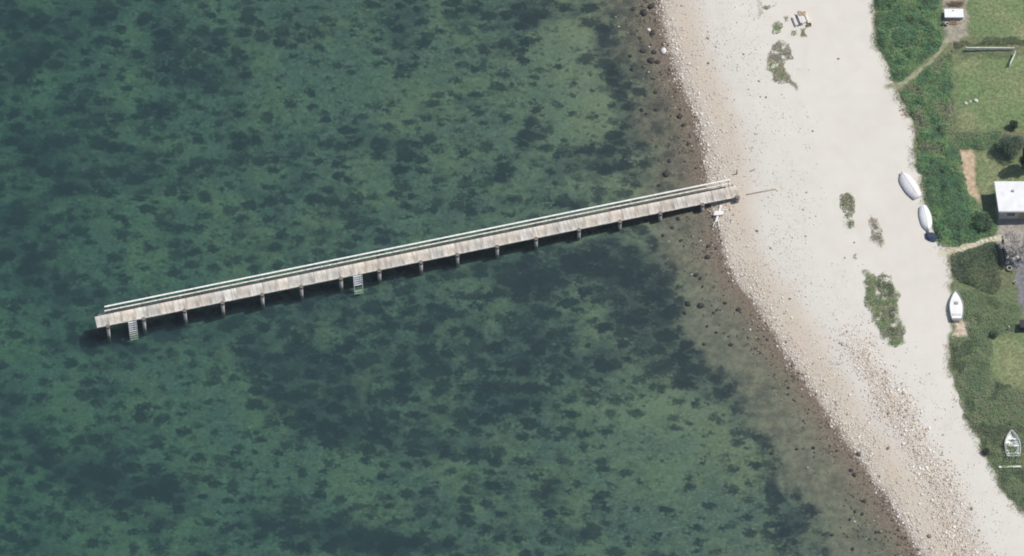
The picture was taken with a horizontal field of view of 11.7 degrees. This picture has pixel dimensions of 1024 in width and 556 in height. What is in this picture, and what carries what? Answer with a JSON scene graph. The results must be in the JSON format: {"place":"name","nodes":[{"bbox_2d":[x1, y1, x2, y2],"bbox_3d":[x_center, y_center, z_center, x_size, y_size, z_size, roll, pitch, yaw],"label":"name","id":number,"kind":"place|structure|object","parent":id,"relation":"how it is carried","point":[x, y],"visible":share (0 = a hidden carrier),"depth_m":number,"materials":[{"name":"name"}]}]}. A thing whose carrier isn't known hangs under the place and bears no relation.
{"place":"outdoors","nodes":[
{"label":"outdoors","id":0,"kind":"place"},
{"bbox_2d":[0,0,1023,555],"bbox_3d":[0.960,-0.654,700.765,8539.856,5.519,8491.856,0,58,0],"label":"ground","id":1,"kind":"structure","parent":0,"point":[570,394],"depth_m":700.30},
{"bbox_2d":[95,179,739,343],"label":"jetty","id":2,"kind":"object","parent":1,"relation":"on","point":[619,215],"visible":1,"depth_m":699.78,"materials":[{"name":"grey wood"}]},
{"bbox_2d":[641,9,647,15],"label":"boulder","id":3,"kind":"object","parent":1,"relation":"on","point":[644,12],"visible":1,"depth_m":723.87,"materials":[{"name":"stone"}]},
{"bbox_2d":[648,57,654,62],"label":"boulder","id":4,"kind":"object","parent":1,"relation":"on","point":[651,60],"visible":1,"depth_m":719.46,"materials":[{"name":"stone"}]},
{"bbox_2d":[648,3,654,8],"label":"boulder","id":5,"kind":"object","parent":1,"relation":"on","point":[651,5],"visible":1,"depth_m":724.47,"materials":[{"name":"stone"}]},
{"bbox_2d":[664,170,669,176],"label":"boulder","id":6,"kind":"object","parent":1,"relation":"on","point":[666,173],"visible":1,"depth_m":709.22,"materials":[{"name":"stone"}]},
{"bbox_2d":[697,303,704,307],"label":"boulder","id":7,"kind":"object","parent":1,"relation":"on","point":[700,305],"visible":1,"depth_m":697.66,"materials":[{"name":"stone"}]},
{"bbox_2d":[713,205,727,225],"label":"driftwood","id":8,"kind":"object","parent":1,"relation":"on","point":[718,212],"visible":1,"depth_m":705.10,"materials":[{"name":"white wood"}]},
{"bbox_2d":[746,189,775,194],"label":"beach plank","id":9,"kind":"object","parent":1,"relation":"on","point":[760,191],"visible":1,"depth_m":706.68,"materials":[{"name":"beige wood"}]},
{"bbox_2d":[611,0,921,555],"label":"shallow stones","id":10,"kind":"object","parent":1,"relation":"on","point":[767,339],"visible":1,"depth_m":696.41,"materials":[{"name":"stone"}]},
{"bbox_2d":[767,39,797,87],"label":"beach grass","id":11,"kind":"structure","parent":1,"relation":"on","point":[780,67],"depth_m":718.07,"materials":[{"name":"green plant"}]},
{"bbox_2d":[793,12,809,24],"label":"picnic table","id":12,"kind":"object","parent":1,"relation":"on","point":[801,19],"visible":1,"depth_m":721.30,"materials":[{"name":"white wood"}]},
{"bbox_2d":[797,11,805,16],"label":"blanket","id":13,"kind":"object","parent":12,"relation":"on","point":[801,13],"visible":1,"depth_m":721.63,"materials":[{"name":"beige fabric"}]},
{"bbox_2d":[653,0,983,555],"bbox_3d":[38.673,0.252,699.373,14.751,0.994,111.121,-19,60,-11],"label":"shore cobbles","id":14,"kind":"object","parent":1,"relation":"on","point":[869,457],"visible":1,"depth_m":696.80,"materials":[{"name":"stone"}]},
{"bbox_2d":[667,0,1020,554],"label":"gravel","id":15,"kind":"structure","parent":1,"relation":"on","point":[807,191],"depth_m":700.12,"materials":[{"name":"grey gravel"}]},
{"bbox_2d":[839,192,855,228],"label":"beach grass","id":16,"kind":"structure","parent":1,"relation":"on","point":[846,206],"depth_m":704.82,"materials":[{"name":"green plant"}]},
{"bbox_2d":[863,269,905,346],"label":"beach grass","id":17,"kind":"structure","parent":1,"relation":"on","point":[885,301],"depth_m":696.08,"materials":[{"name":"green plant"}]},
{"bbox_2d":[874,0,942,81],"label":"thicket","id":18,"kind":"object","parent":1,"relation":"on","point":[906,31],"visible":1,"depth_m":719.63,"materials":[{"name":"green plant"}]},
{"bbox_2d":[899,171,921,199],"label":"boat","id":19,"kind":"object","parent":1,"relation":"on","point":[909,186],"visible":1,"depth_m":705.88,"materials":[{"name":"white plastic"}]},
{"bbox_2d":[830,323,1005,555],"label":"cobbles","id":20,"kind":"object","parent":1,"relation":"on","point":[932,499],"visible":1,"depth_m":684.17,"materials":[{"name":"stone"}]},
{"bbox_2d":[918,205,932,231],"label":"boat","id":21,"kind":"object","parent":1,"relation":"on","point":[925,217],"visible":1,"depth_m":703.10,"materials":[{"name":"white plastic"}]},
{"bbox_2d":[901,49,954,152],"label":"thicket","id":22,"kind":"object","parent":1,"relation":"on","point":[941,114],"visible":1,"depth_m":713.38,"materials":[{"name":"green plant"}]},
{"bbox_2d":[925,232,937,241],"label":"tarpaulin","id":23,"kind":"object","parent":1,"relation":"on","point":[931,236],"visible":1,"depth_m":701.54,"materials":[{"name":"blue fabric"}]},
{"bbox_2d":[870,2,1023,516],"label":"dune fringe","id":24,"kind":"object","parent":1,"relation":"on","point":[951,361],"visible":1,"depth_m":703.87,"materials":[{"name":"green plant"}]},
{"bbox_2d":[939,138,961,184],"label":"bramble patch","id":25,"kind":"object","parent":1,"relation":"on","point":[953,158],"visible":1,"depth_m":708.70,"materials":[{"name":"green plant"}]},
{"bbox_2d":[949,20,956,24],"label":"pallet","id":26,"kind":"object","parent":1,"relation":"on","point":[954,22],"visible":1,"depth_m":720.78,"materials":[{"name":"brown wood"}]},
{"bbox_2d":[944,9,963,19],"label":"storage box","id":27,"kind":"object","parent":1,"relation":"on","point":[953,14],"visible":1,"depth_m":720.92,"materials":[{"name":"white plastic"}]},
{"bbox_2d":[945,0,963,6],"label":"brushwood pile","id":28,"kind":"object","parent":1,"relation":"on","point":[954,3],"visible":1,"depth_m":722.27,"materials":[{"name":"brown wood"}]},
{"bbox_2d":[949,290,963,321],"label":"boat","id":29,"kind":"object","parent":1,"relation":"on","point":[956,306],"visible":1,"depth_m":695.20,"materials":[{"name":"white plastic"}]},
{"bbox_2d":[917,142,997,246],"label":"thicket","id":30,"kind":"object","parent":1,"relation":"on","point":[948,191],"visible":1,"depth_m":704.69,"materials":[{"name":"green plant"}]},
{"bbox_2d":[951,241,1002,293],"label":"thicket","id":31,"kind":"object","parent":1,"relation":"on","point":[985,245],"visible":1,"depth_m":698.56,"materials":[{"name":"green plant"}]},
{"bbox_2d":[954,131,1001,148],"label":"scrub strip","id":32,"kind":"object","parent":1,"relation":"on","point":[977,138],"visible":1,"depth_m":710.07,"materials":[{"name":"green plant"}]},
{"bbox_2d":[974,210,992,230],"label":"bush","id":33,"kind":"object","parent":1,"relation":"on","point":[982,221],"visible":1,"depth_m":701.77,"materials":[{"name":"green plant"}]},
{"bbox_2d":[982,447,989,453],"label":"bush","id":34,"kind":"object","parent":1,"relation":"on","point":[986,450],"visible":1,"depth_m":683.10,"materials":[{"name":"green plant"}]},
{"bbox_2d":[950,335,1023,510],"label":"thicket","id":35,"kind":"object","parent":1,"relation":"on","point":[974,389],"visible":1,"depth_m":687.04,"materials":[{"name":"green plant"}]},
{"bbox_2d":[954,289,1020,355],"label":"thicket","id":36,"kind":"object","parent":1,"relation":"on","point":[993,314],"visible":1,"depth_m":694.73,"materials":[{"name":"green plant"}]},
{"bbox_2d":[960,51,1016,59],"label":"verge plants","id":37,"kind":"object","parent":1,"relation":"on","point":[969,54],"visible":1,"depth_m":717.63,"materials":[{"name":"green plant"}]},
{"bbox_2d":[954,36,1023,48],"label":"hedge","id":38,"kind":"object","parent":1,"relation":"on","point":[994,39],"visible":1,"depth_m":718.69,"materials":[{"name":"green plant"}]},
{"bbox_2d":[965,46,1013,50],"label":"garden fence","id":39,"kind":"object","parent":1,"relation":"on","point":[986,48],"visible":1,"depth_m":717.81,"materials":[{"name":"grey wood"}]},
{"bbox_2d":[990,329,999,336],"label":"bush","id":40,"kind":"object","parent":1,"relation":"on","point":[994,332],"visible":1,"depth_m":692.76,"materials":[{"name":"green plant"}]},
{"bbox_2d":[994,181,1023,219],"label":"house","id":41,"kind":"structure","parent":1,"relation":"on","point":[1009,196],"depth_m":702.15,"materials":[{"name":"white"}]},
{"bbox_2d":[1018,213,1023,219],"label":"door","id":42,"kind":"structure","parent":41,"relation":"in","point":[1021,215],"depth_m":702.33,"materials":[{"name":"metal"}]},
{"bbox_2d":[999,466,1020,467],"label":"board bench","id":43,"kind":"object","parent":1,"relation":"on","point":[1009,466],"visible":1,"depth_m":682.09,"materials":[{"name":"white wood"}]},
{"bbox_2d":[998,134,1023,157],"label":"tree","id":44,"kind":"object","parent":1,"relation":"on","point":[1009,145],"visible":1,"depth_m":707.13,"materials":[{"name":"green plant"}]},
{"bbox_2d":[999,230,1023,259],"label":"bare tree","id":45,"kind":"object","parent":1,"relation":"on","point":[1016,249],"visible":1,"depth_m":697.90,"materials":[{"name":"grey plant"}]},
{"bbox_2d":[1000,437,1022,462],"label":"weeds","id":46,"kind":"object","parent":1,"relation":"on","point":[1010,452],"visible":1,"depth_m":682.98,"materials":[{"name":"green plant"}]},
{"bbox_2d":[1005,430,1020,457],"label":"boat","id":47,"kind":"object","parent":1,"relation":"on","point":[1008,439],"visible":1,"depth_m":683.96,"materials":[{"name":"white plastic"}]},
{"bbox_2d":[1009,120,1017,128],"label":"bush","id":48,"kind":"object","parent":1,"relation":"on","point":[1013,124],"visible":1,"depth_m":710.25,"materials":[{"name":"green plant"}]},
{"bbox_2d":[1019,148,1023,167],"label":"tree","id":49,"kind":"object","parent":1,"relation":"on","point":[1021,160],"visible":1,"depth_m":705.18,"materials":[{"name":"green plant"}]},
{"bbox_2d":[1020,320,1023,330],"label":"compost bin","id":50,"kind":"object","parent":1,"relation":"on","point":[1021,325],"visible":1,"depth_m":693.11,"materials":[{"name":"grey plastic"}]},
{"bbox_2d":[772,21,782,33],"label":"beach grass","id":51,"kind":"structure","parent":0,"point":[776,28],"depth_m":721.20,"materials":[{"name":"green plant"}]},
{"bbox_2d":[869,214,884,246],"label":"beach grass","id":52,"kind":"structure","parent":0,"point":[876,233],"depth_m":702.34,"materials":[{"name":"green plant"}]},
{"bbox_2d":[956,0,1023,385],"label":"lawn grass","id":53,"kind":"structure","parent":0,"point":[998,129],"depth_m":713.77,"materials":[{"name":"green plant"}]},
{"bbox_2d":[1001,236,1006,261],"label":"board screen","id":54,"kind":"object","parent":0,"point":[1004,252],"visible":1,"depth_m":699.09,"materials":[{"name":"grey wood"}]}
]}

